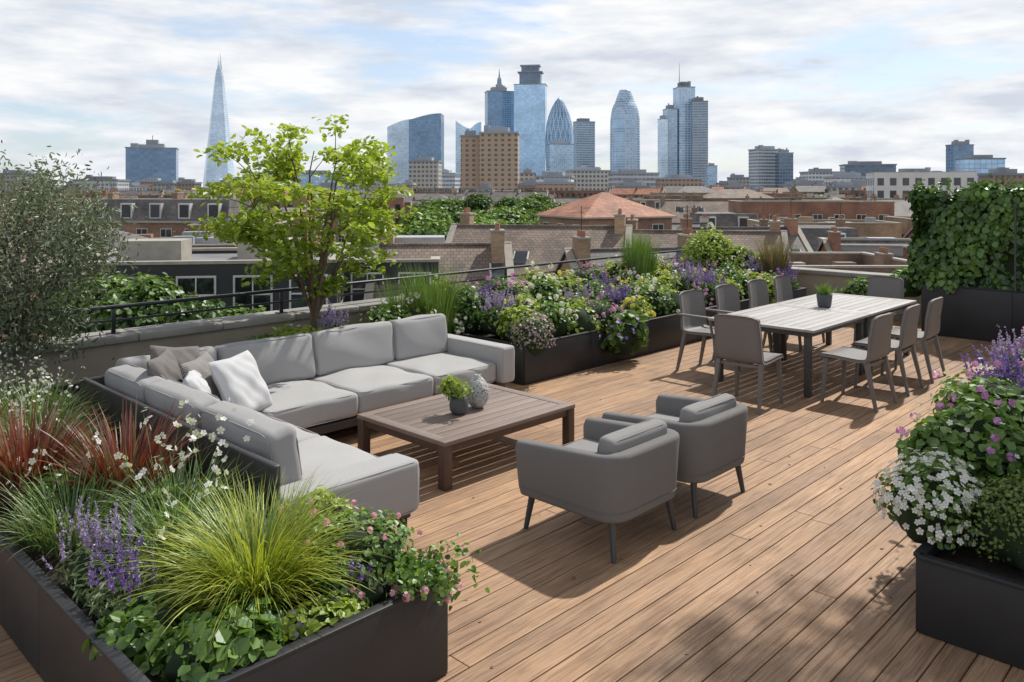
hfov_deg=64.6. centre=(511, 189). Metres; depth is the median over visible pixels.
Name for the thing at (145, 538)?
green meadow grass
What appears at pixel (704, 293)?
pink verbena
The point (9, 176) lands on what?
office block
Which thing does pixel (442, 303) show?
ornamental grass
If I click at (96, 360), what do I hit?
parapet wall
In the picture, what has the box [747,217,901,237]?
brick house
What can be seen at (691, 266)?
lavender plant
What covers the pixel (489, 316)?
lavender plant
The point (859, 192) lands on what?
brick house
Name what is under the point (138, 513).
green meadow grass
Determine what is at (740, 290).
lime shrub
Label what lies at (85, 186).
office block
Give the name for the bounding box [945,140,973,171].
office tower
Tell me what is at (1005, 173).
office block
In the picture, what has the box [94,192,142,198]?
brick house
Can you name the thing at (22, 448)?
burgundy grass
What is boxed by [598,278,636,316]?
purple salvia
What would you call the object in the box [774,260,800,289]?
purple salvia
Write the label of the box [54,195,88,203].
brick house
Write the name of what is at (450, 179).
office block
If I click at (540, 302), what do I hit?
leafy shrub
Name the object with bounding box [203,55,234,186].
glass spire tower
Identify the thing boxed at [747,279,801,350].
dining chair
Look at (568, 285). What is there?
yellow flower shrub
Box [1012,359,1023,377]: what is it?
pink geranium
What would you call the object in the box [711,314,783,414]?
dining chair
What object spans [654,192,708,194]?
brick house
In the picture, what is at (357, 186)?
office block
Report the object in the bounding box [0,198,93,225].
brick house
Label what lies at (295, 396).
corner sofa
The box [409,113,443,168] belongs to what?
curved roof tower
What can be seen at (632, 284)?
yellow flower shrub
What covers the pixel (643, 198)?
brick house
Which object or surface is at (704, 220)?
brick house
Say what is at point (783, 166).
office tower
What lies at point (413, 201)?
brick house
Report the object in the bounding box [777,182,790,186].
office block
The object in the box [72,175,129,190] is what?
office block
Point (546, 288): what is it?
white hydrangea
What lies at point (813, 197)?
brick house
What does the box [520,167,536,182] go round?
office block
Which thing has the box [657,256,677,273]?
sage shrub
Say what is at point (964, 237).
ivy hedge
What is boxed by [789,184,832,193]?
brick house
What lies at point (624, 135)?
rounded top tower
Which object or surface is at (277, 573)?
sedge grass
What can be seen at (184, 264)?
modern block
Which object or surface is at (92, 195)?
brick house
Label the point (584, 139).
office tower
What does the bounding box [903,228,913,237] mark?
brick house
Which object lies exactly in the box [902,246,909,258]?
brick house
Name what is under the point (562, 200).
brick house
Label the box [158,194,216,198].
brick house
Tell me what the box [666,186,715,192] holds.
brick house
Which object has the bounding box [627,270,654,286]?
white hydrangea
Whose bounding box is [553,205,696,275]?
slate roof house
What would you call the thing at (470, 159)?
brown tower block
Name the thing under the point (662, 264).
white hydrangea
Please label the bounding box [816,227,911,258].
brick house
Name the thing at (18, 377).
white gaura
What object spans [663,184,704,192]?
brick house
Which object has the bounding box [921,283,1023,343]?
hedge planter
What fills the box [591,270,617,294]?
lavender plant
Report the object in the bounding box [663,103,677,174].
stepped tower
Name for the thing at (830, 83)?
sky
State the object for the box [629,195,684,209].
brick house
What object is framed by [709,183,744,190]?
brick house
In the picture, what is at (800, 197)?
brick house
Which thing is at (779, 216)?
brick house
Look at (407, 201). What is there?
brick house
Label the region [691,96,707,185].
stepped tower
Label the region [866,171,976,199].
white apartment block
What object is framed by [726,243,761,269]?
lime shrub
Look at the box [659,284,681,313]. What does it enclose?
lime shrub
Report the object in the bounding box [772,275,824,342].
dining chair
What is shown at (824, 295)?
potted plant
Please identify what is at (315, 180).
office block
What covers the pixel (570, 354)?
planter
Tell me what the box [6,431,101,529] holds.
white gaura
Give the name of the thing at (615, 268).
lime shrub
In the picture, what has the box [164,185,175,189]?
office block
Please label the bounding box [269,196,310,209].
brick house
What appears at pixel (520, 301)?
yellow flower shrub
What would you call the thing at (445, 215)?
park trees
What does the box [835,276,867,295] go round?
ivy clump
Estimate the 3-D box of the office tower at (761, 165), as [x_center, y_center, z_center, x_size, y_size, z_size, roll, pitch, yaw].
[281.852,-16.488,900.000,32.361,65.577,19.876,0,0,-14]
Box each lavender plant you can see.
[41,496,167,604]
[80,530,173,627]
[317,300,351,329]
[334,553,393,607]
[476,279,500,329]
[476,289,524,336]
[561,277,604,304]
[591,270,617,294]
[596,283,629,304]
[671,261,699,290]
[672,254,702,278]
[685,264,717,289]
[740,251,766,275]
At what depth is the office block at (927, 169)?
495.77 m
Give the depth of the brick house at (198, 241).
74.30 m
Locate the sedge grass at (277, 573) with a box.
[105,461,394,654]
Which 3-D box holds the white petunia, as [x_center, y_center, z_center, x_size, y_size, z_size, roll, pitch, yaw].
[2.320,1.701,4.495,0.616,0.544,0.639,0,0,44]
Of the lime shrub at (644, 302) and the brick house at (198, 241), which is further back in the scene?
the brick house at (198, 241)
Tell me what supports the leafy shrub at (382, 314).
in the planter at (74, 392)
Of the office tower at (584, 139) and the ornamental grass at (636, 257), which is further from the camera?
the office tower at (584, 139)
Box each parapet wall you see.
[0,263,678,400]
[789,267,920,322]
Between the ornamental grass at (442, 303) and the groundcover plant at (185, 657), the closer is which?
the groundcover plant at (185, 657)
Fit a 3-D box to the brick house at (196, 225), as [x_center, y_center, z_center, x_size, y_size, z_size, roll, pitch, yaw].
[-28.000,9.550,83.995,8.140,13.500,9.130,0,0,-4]
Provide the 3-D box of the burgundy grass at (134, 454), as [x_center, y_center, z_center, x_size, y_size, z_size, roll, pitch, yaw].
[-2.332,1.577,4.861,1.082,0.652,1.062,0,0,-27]
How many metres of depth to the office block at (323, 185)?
578.41 m
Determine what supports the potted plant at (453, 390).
on the coffee table at (433, 423)
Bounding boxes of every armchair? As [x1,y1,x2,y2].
[515,417,679,562]
[602,393,747,517]
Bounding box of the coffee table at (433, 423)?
[357,383,574,490]
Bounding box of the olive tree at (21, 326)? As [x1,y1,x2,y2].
[0,140,150,404]
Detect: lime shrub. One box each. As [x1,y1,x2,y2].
[270,321,323,336]
[493,303,547,341]
[509,283,529,291]
[555,293,586,308]
[562,300,607,338]
[601,255,632,278]
[634,296,655,318]
[651,273,686,293]
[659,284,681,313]
[680,223,732,267]
[717,277,744,299]
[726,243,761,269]
[734,268,753,277]
[744,269,774,303]
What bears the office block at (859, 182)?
on the ground
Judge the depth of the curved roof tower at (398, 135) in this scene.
1404.05 m
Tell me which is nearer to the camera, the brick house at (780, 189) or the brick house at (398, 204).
the brick house at (398, 204)
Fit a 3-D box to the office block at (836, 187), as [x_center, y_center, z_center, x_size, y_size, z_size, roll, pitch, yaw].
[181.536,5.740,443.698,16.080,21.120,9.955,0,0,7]
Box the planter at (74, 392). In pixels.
[51,383,79,413]
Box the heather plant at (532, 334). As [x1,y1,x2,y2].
[508,310,555,355]
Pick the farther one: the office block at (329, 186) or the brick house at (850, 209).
the office block at (329, 186)
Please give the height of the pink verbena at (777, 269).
0.620 m
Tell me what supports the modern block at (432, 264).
on the ground
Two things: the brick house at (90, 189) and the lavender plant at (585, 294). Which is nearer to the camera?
the lavender plant at (585, 294)
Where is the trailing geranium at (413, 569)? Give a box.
[382,533,489,610]
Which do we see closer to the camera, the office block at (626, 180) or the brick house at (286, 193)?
the brick house at (286, 193)
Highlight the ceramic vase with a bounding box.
[467,374,488,408]
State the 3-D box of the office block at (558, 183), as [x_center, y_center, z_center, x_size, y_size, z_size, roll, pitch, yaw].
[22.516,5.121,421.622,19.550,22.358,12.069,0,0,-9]
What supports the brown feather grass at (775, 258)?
on the planter at (570, 354)
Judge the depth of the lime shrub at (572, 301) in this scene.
11.21 m
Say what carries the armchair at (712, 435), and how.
on the timber deck
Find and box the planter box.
[913,509,1023,669]
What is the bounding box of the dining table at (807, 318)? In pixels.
[708,293,916,397]
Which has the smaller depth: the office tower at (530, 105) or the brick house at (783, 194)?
the brick house at (783, 194)
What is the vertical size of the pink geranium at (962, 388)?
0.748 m
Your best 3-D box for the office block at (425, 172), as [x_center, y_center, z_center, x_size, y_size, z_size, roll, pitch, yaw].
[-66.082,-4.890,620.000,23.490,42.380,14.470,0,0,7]
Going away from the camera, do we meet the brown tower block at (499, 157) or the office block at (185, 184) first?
the brown tower block at (499, 157)
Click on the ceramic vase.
(479, 396)
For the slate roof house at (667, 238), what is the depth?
51.19 m
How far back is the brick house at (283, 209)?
131.69 m
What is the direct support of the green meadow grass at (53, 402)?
in the corner planter at (47, 624)
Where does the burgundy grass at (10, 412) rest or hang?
on the corner planter at (47, 624)
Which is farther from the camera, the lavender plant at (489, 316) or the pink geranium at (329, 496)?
the lavender plant at (489, 316)
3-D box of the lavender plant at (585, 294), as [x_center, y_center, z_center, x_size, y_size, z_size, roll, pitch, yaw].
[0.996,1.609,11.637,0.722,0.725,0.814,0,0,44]
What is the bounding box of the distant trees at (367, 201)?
[351,195,830,212]
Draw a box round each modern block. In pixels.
[47,237,347,336]
[332,235,444,301]
[818,237,911,255]
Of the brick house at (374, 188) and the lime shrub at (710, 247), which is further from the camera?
the brick house at (374, 188)
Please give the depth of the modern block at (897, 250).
58.37 m
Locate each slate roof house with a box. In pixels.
[364,223,513,299]
[445,192,632,281]
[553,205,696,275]
[627,214,790,261]
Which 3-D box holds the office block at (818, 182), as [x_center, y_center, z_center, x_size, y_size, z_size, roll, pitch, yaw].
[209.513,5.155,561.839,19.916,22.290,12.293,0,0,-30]
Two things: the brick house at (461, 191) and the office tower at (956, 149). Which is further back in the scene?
the office tower at (956, 149)
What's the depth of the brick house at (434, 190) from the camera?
447.24 m
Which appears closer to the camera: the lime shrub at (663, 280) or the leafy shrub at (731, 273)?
the lime shrub at (663, 280)
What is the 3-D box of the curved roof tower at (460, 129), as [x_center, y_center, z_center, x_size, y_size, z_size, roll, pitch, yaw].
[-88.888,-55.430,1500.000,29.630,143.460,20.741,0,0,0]
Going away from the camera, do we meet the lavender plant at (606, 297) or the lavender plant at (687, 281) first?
the lavender plant at (606, 297)
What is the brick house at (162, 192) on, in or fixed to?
on the ground
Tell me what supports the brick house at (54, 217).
on the ground
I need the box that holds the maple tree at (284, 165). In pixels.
[169,114,433,329]
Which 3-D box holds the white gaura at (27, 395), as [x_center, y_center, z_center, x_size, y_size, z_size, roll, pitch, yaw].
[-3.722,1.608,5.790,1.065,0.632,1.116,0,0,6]
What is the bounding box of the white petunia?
[870,447,984,553]
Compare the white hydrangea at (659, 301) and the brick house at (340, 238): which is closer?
the white hydrangea at (659, 301)
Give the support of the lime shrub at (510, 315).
in the planter at (570, 354)
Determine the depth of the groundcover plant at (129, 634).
3.35 m
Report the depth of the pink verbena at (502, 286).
11.63 m
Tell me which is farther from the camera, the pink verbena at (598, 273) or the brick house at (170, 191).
the brick house at (170, 191)
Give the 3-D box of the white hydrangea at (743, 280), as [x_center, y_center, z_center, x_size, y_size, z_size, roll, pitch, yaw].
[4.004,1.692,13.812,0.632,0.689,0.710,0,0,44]
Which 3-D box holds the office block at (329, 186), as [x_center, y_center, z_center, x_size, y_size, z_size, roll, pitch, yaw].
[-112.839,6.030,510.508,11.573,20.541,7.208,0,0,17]
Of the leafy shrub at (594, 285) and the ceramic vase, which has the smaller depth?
the ceramic vase
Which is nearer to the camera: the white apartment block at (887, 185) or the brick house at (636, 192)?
the white apartment block at (887, 185)
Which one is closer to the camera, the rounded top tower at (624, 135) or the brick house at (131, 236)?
the brick house at (131, 236)
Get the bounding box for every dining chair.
[676,290,740,370]
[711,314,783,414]
[712,284,772,364]
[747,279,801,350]
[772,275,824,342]
[818,312,897,411]
[851,304,923,395]
[853,276,903,341]
[880,297,945,382]
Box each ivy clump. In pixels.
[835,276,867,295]
[889,267,920,296]
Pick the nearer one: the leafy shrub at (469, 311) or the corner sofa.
the corner sofa
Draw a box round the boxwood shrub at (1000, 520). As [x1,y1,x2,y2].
[951,469,1023,571]
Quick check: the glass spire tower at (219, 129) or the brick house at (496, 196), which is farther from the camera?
the glass spire tower at (219, 129)
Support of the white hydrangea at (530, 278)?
in the planter at (570, 354)
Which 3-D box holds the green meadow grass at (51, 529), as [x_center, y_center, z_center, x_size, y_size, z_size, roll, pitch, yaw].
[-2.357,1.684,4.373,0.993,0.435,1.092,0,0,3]
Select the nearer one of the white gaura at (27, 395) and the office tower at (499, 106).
the white gaura at (27, 395)
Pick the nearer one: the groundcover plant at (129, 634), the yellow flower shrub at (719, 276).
the groundcover plant at (129, 634)
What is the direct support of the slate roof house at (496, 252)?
on the ground
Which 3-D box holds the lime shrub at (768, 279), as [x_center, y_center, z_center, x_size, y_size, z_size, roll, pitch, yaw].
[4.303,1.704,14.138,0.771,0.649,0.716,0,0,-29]
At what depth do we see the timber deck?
5.13 m
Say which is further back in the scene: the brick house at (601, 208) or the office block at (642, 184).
the office block at (642, 184)
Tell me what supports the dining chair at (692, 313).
on the timber deck
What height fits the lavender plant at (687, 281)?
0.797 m
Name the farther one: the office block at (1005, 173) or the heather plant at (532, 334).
the office block at (1005, 173)
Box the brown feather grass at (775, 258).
[750,232,801,275]
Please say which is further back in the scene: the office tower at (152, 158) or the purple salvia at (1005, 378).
the office tower at (152, 158)
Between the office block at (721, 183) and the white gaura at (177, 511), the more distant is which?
the office block at (721, 183)
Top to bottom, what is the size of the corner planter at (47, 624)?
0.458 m
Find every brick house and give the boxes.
[0,191,75,198]
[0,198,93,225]
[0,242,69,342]
[1,227,150,254]
[13,186,60,190]
[19,214,80,226]
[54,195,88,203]
[58,186,104,190]
[73,190,109,198]
[85,179,266,237]
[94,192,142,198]
[117,188,166,194]
[136,231,236,247]
[138,193,210,197]
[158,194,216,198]
[160,190,196,194]
[187,218,289,242]
[215,193,240,198]
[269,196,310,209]
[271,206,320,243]
[280,208,323,230]
[284,191,336,204]
[314,208,360,242]
[361,196,404,243]
[367,194,447,213]
[369,185,413,191]
[410,196,450,210]
[414,186,456,193]
[436,191,463,197]
[458,187,475,192]
[462,184,550,203]
[495,188,517,190]
[535,192,676,229]
[539,188,604,197]
[549,192,555,202]
[552,194,613,202]
[559,195,649,199]
[609,186,664,197]
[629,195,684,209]
[645,192,702,199]
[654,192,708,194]
[659,194,749,222]
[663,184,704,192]
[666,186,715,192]
[672,214,714,229]
[676,201,813,251]
[689,198,756,226]
[703,189,774,199]
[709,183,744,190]
[728,200,894,220]
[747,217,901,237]
[753,203,858,251]
[755,247,908,273]
[757,189,778,192]
[759,186,789,192]
[762,191,803,196]
[771,214,834,218]
[773,195,860,199]
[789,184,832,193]
[798,195,849,199]
[804,193,844,196]
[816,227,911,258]
[825,197,843,199]
[839,188,865,196]
[870,187,949,200]
[883,216,917,237]
[894,201,916,215]
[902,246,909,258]
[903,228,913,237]
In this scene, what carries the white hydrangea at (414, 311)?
in the planter at (74, 392)
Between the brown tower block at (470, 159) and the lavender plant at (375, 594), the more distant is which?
the brown tower block at (470, 159)
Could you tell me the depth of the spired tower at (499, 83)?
1745.17 m
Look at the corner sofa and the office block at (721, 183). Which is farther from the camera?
the office block at (721, 183)
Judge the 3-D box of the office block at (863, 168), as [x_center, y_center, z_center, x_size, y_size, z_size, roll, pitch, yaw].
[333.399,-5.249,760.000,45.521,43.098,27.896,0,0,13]
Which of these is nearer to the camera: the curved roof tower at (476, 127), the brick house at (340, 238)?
the brick house at (340, 238)
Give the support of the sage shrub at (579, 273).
in the planter at (570, 354)
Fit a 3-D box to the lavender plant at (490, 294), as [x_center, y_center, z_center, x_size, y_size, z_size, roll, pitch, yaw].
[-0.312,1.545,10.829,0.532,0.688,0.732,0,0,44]
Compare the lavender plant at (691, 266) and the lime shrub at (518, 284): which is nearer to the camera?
the lime shrub at (518, 284)
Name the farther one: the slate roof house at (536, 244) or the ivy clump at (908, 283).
the slate roof house at (536, 244)
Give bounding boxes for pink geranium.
[278,485,364,534]
[288,499,426,599]
[894,392,1023,511]
[910,358,1023,433]
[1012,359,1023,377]
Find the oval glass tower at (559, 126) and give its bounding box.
[545,97,573,158]
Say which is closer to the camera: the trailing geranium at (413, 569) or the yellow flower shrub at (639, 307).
the trailing geranium at (413, 569)
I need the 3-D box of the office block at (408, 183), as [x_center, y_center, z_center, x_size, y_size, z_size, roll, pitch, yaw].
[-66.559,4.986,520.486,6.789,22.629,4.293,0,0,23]
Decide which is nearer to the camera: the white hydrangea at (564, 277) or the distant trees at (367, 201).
the white hydrangea at (564, 277)
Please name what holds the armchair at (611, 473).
on the timber deck
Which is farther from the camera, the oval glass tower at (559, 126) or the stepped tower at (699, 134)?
the oval glass tower at (559, 126)
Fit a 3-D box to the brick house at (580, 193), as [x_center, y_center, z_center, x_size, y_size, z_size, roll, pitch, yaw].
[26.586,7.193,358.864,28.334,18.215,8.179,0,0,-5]
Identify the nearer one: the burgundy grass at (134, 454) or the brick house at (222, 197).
the burgundy grass at (134, 454)
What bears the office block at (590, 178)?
on the ground
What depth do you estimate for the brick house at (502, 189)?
447.88 m
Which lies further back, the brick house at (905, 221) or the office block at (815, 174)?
the office block at (815, 174)
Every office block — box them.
[0,169,45,190]
[67,183,98,187]
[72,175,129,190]
[129,182,148,190]
[139,178,160,190]
[152,180,177,190]
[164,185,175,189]
[176,178,201,191]
[214,178,242,185]
[283,170,345,186]
[312,181,348,190]
[327,184,340,191]
[348,182,359,191]
[372,178,395,186]
[383,184,402,186]
[402,180,413,186]
[408,155,442,187]
[442,169,460,192]
[476,182,492,190]
[517,178,535,190]
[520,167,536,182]
[535,171,574,181]
[535,178,575,190]
[546,141,573,174]
[565,166,611,190]
[608,168,659,187]
[615,181,655,187]
[618,178,635,185]
[655,174,702,185]
[706,163,717,185]
[717,181,726,185]
[723,180,742,188]
[727,173,749,188]
[748,186,761,190]
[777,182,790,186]
[792,178,813,185]
[799,168,842,183]
[808,181,823,184]
[823,171,865,184]
[826,181,861,193]
[839,161,896,175]
[851,179,865,186]
[898,167,930,171]
[955,155,1005,178]
[977,167,1023,188]
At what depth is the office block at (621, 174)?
590.11 m
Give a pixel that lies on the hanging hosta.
(628, 336)
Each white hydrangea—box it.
[398,292,436,318]
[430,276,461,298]
[447,309,472,334]
[512,260,558,288]
[524,272,561,304]
[525,293,577,338]
[551,269,579,286]
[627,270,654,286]
[627,277,679,317]
[651,253,670,273]
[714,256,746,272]
[731,269,760,299]
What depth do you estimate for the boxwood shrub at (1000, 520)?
4.14 m
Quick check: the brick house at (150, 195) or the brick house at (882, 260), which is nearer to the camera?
the brick house at (882, 260)
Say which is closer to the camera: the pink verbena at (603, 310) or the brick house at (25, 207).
the pink verbena at (603, 310)
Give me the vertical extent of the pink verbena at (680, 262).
0.611 m
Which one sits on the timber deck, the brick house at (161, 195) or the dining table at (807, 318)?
the dining table at (807, 318)
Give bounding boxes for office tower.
[125,135,178,182]
[484,86,513,130]
[513,64,547,178]
[573,118,594,169]
[748,145,783,186]
[775,148,793,186]
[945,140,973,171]
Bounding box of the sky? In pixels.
[0,0,1023,186]
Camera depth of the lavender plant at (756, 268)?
15.21 m
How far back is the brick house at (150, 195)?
284.77 m
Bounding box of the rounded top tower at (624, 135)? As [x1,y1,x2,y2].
[610,90,639,171]
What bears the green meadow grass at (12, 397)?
in the corner planter at (47, 624)
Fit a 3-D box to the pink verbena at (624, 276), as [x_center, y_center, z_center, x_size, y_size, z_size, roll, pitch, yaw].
[1.852,1.567,13.255,0.670,0.619,0.628,0,0,-2]
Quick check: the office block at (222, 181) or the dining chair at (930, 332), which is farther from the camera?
the office block at (222, 181)
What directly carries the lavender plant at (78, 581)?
in the corner planter at (47, 624)
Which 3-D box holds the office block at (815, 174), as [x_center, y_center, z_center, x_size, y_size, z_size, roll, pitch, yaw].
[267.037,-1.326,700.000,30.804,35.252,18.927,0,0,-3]
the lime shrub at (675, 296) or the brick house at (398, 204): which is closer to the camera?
the lime shrub at (675, 296)
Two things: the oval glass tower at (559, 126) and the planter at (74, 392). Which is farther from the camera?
the oval glass tower at (559, 126)
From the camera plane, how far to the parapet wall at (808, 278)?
15.09 m
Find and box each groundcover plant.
[82,583,196,667]
[139,597,287,681]
[278,589,368,645]
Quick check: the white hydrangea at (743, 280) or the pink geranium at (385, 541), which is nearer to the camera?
the pink geranium at (385, 541)
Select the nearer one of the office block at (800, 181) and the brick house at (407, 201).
the brick house at (407, 201)
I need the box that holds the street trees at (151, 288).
[42,271,266,336]
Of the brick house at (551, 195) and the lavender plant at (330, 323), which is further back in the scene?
the brick house at (551, 195)
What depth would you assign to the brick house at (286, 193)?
232.34 m
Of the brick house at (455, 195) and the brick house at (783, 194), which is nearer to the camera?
the brick house at (783, 194)
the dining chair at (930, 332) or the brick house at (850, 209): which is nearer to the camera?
the dining chair at (930, 332)
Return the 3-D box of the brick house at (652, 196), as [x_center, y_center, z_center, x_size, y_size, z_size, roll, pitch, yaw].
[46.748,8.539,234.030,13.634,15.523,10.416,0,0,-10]
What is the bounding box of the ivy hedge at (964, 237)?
[904,174,1023,293]
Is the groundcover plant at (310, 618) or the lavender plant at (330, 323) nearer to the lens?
the groundcover plant at (310, 618)
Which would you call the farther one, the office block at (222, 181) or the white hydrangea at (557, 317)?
the office block at (222, 181)
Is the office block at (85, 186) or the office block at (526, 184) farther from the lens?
the office block at (85, 186)
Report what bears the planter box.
on the timber deck
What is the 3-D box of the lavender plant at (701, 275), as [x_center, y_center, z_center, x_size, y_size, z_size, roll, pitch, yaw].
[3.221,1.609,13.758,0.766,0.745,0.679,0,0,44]
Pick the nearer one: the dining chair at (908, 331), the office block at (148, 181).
the dining chair at (908, 331)
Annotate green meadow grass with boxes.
[0,370,54,415]
[0,372,108,439]
[0,393,119,472]
[0,446,177,556]
[61,473,288,599]
[75,443,255,540]
[176,473,352,558]
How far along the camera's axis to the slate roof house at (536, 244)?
44.95 m
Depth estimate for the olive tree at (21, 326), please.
7.12 m
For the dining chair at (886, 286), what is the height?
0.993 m
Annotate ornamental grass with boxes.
[374,275,426,313]
[392,255,469,333]
[617,229,653,278]
[631,234,660,276]
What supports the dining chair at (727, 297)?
on the timber deck
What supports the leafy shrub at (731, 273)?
on the planter at (570, 354)
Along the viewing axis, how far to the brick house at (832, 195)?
353.71 m
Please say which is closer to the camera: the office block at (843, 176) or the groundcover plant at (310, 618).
the groundcover plant at (310, 618)
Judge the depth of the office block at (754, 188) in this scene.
647.50 m
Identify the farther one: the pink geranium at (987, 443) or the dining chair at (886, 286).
the dining chair at (886, 286)
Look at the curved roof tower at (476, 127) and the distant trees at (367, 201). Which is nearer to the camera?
the distant trees at (367, 201)
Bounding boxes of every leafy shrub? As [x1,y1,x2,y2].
[245,333,276,340]
[359,299,409,322]
[453,282,492,333]
[531,296,565,310]
[575,272,603,304]
[630,276,663,288]
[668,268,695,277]
[713,262,740,279]
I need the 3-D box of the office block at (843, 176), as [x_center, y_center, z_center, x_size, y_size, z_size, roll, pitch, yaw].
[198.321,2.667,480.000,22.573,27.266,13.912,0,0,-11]
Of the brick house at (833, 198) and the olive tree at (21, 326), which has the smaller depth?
the olive tree at (21, 326)
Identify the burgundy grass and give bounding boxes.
[0,386,45,433]
[0,386,123,506]
[30,396,212,513]
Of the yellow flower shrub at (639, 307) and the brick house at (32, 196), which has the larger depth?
the brick house at (32, 196)
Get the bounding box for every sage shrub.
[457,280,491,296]
[563,263,596,282]
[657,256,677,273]
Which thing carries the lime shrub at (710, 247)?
in the planter at (570, 354)
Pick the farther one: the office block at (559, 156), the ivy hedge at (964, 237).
the office block at (559, 156)
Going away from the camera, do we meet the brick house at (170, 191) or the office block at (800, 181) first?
the brick house at (170, 191)
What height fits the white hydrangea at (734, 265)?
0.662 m
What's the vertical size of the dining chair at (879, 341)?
0.993 m
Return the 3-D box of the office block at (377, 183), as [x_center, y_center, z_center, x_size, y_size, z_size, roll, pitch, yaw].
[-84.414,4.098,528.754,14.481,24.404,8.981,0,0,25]
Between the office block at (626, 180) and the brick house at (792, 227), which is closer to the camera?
the brick house at (792, 227)
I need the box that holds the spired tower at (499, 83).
[496,69,502,86]
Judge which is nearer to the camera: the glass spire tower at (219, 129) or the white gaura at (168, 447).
the white gaura at (168, 447)
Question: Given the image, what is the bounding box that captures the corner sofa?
[80,313,514,539]
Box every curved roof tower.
[387,119,410,182]
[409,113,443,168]
[456,121,471,180]
[471,122,480,134]
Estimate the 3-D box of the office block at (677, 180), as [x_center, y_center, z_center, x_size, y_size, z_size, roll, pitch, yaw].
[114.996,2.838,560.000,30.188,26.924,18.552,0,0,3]
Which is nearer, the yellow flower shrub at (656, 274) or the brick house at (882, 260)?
the yellow flower shrub at (656, 274)
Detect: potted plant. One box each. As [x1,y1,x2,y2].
[436,373,473,414]
[815,281,837,307]
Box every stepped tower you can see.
[657,115,667,177]
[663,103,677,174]
[673,66,694,175]
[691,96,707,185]
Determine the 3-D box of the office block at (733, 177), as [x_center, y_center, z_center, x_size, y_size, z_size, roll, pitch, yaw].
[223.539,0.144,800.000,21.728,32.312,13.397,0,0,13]
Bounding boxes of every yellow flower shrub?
[504,294,539,309]
[554,270,588,298]
[608,277,649,297]
[621,295,655,316]
[649,263,677,278]
[694,268,732,285]
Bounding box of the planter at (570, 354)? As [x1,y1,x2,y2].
[459,287,806,384]
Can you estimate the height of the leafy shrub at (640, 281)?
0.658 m
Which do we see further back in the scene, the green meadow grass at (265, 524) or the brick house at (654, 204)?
the brick house at (654, 204)
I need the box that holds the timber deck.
[0,319,1023,681]
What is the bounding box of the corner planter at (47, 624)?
[0,390,448,681]
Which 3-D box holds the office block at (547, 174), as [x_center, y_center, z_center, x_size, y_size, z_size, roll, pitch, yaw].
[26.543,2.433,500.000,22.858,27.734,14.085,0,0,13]
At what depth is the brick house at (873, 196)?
156.31 m
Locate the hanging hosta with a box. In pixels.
[600,309,649,355]
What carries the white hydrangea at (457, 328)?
in the planter at (74, 392)
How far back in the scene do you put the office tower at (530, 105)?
1434.00 m
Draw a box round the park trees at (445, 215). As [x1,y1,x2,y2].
[395,192,569,239]
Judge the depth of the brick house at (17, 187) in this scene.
442.85 m
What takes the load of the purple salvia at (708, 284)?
on the planter at (570, 354)
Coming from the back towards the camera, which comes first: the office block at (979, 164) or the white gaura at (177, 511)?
the office block at (979, 164)
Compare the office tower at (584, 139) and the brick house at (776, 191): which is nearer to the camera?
the brick house at (776, 191)
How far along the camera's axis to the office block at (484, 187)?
426.97 m
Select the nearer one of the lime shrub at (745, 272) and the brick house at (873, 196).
the lime shrub at (745, 272)
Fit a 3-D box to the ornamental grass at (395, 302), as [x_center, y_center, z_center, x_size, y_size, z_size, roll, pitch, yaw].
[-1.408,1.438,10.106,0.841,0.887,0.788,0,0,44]
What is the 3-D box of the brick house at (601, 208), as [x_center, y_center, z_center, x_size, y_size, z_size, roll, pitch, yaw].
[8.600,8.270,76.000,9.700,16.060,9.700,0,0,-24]
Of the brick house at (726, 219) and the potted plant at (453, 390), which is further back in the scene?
the brick house at (726, 219)
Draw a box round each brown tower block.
[460,129,479,188]
[479,125,519,188]
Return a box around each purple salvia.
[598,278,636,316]
[695,263,727,306]
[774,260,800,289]
[935,341,1023,396]
[977,324,1023,377]
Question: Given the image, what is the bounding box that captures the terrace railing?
[31,249,689,334]
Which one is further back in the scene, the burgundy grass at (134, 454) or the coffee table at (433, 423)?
the coffee table at (433, 423)
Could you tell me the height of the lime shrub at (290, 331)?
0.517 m
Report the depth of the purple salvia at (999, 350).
6.52 m
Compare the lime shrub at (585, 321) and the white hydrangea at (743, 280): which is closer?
the lime shrub at (585, 321)
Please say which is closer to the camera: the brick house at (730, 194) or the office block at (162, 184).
the brick house at (730, 194)
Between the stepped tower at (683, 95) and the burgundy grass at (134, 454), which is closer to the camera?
the burgundy grass at (134, 454)
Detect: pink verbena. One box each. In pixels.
[467,270,522,293]
[490,272,532,305]
[579,293,624,332]
[583,262,610,285]
[606,267,638,290]
[673,257,694,271]
[688,282,713,306]
[699,261,719,273]
[756,268,783,289]
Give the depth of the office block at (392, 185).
498.19 m
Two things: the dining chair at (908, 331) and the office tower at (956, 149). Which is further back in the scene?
the office tower at (956, 149)
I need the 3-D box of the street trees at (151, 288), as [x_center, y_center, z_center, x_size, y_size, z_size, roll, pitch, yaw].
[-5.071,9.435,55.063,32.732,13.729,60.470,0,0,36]
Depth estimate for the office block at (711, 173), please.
1096.14 m
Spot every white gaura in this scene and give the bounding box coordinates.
[0,334,84,413]
[0,361,78,437]
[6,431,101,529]
[102,437,228,563]
[114,397,256,530]

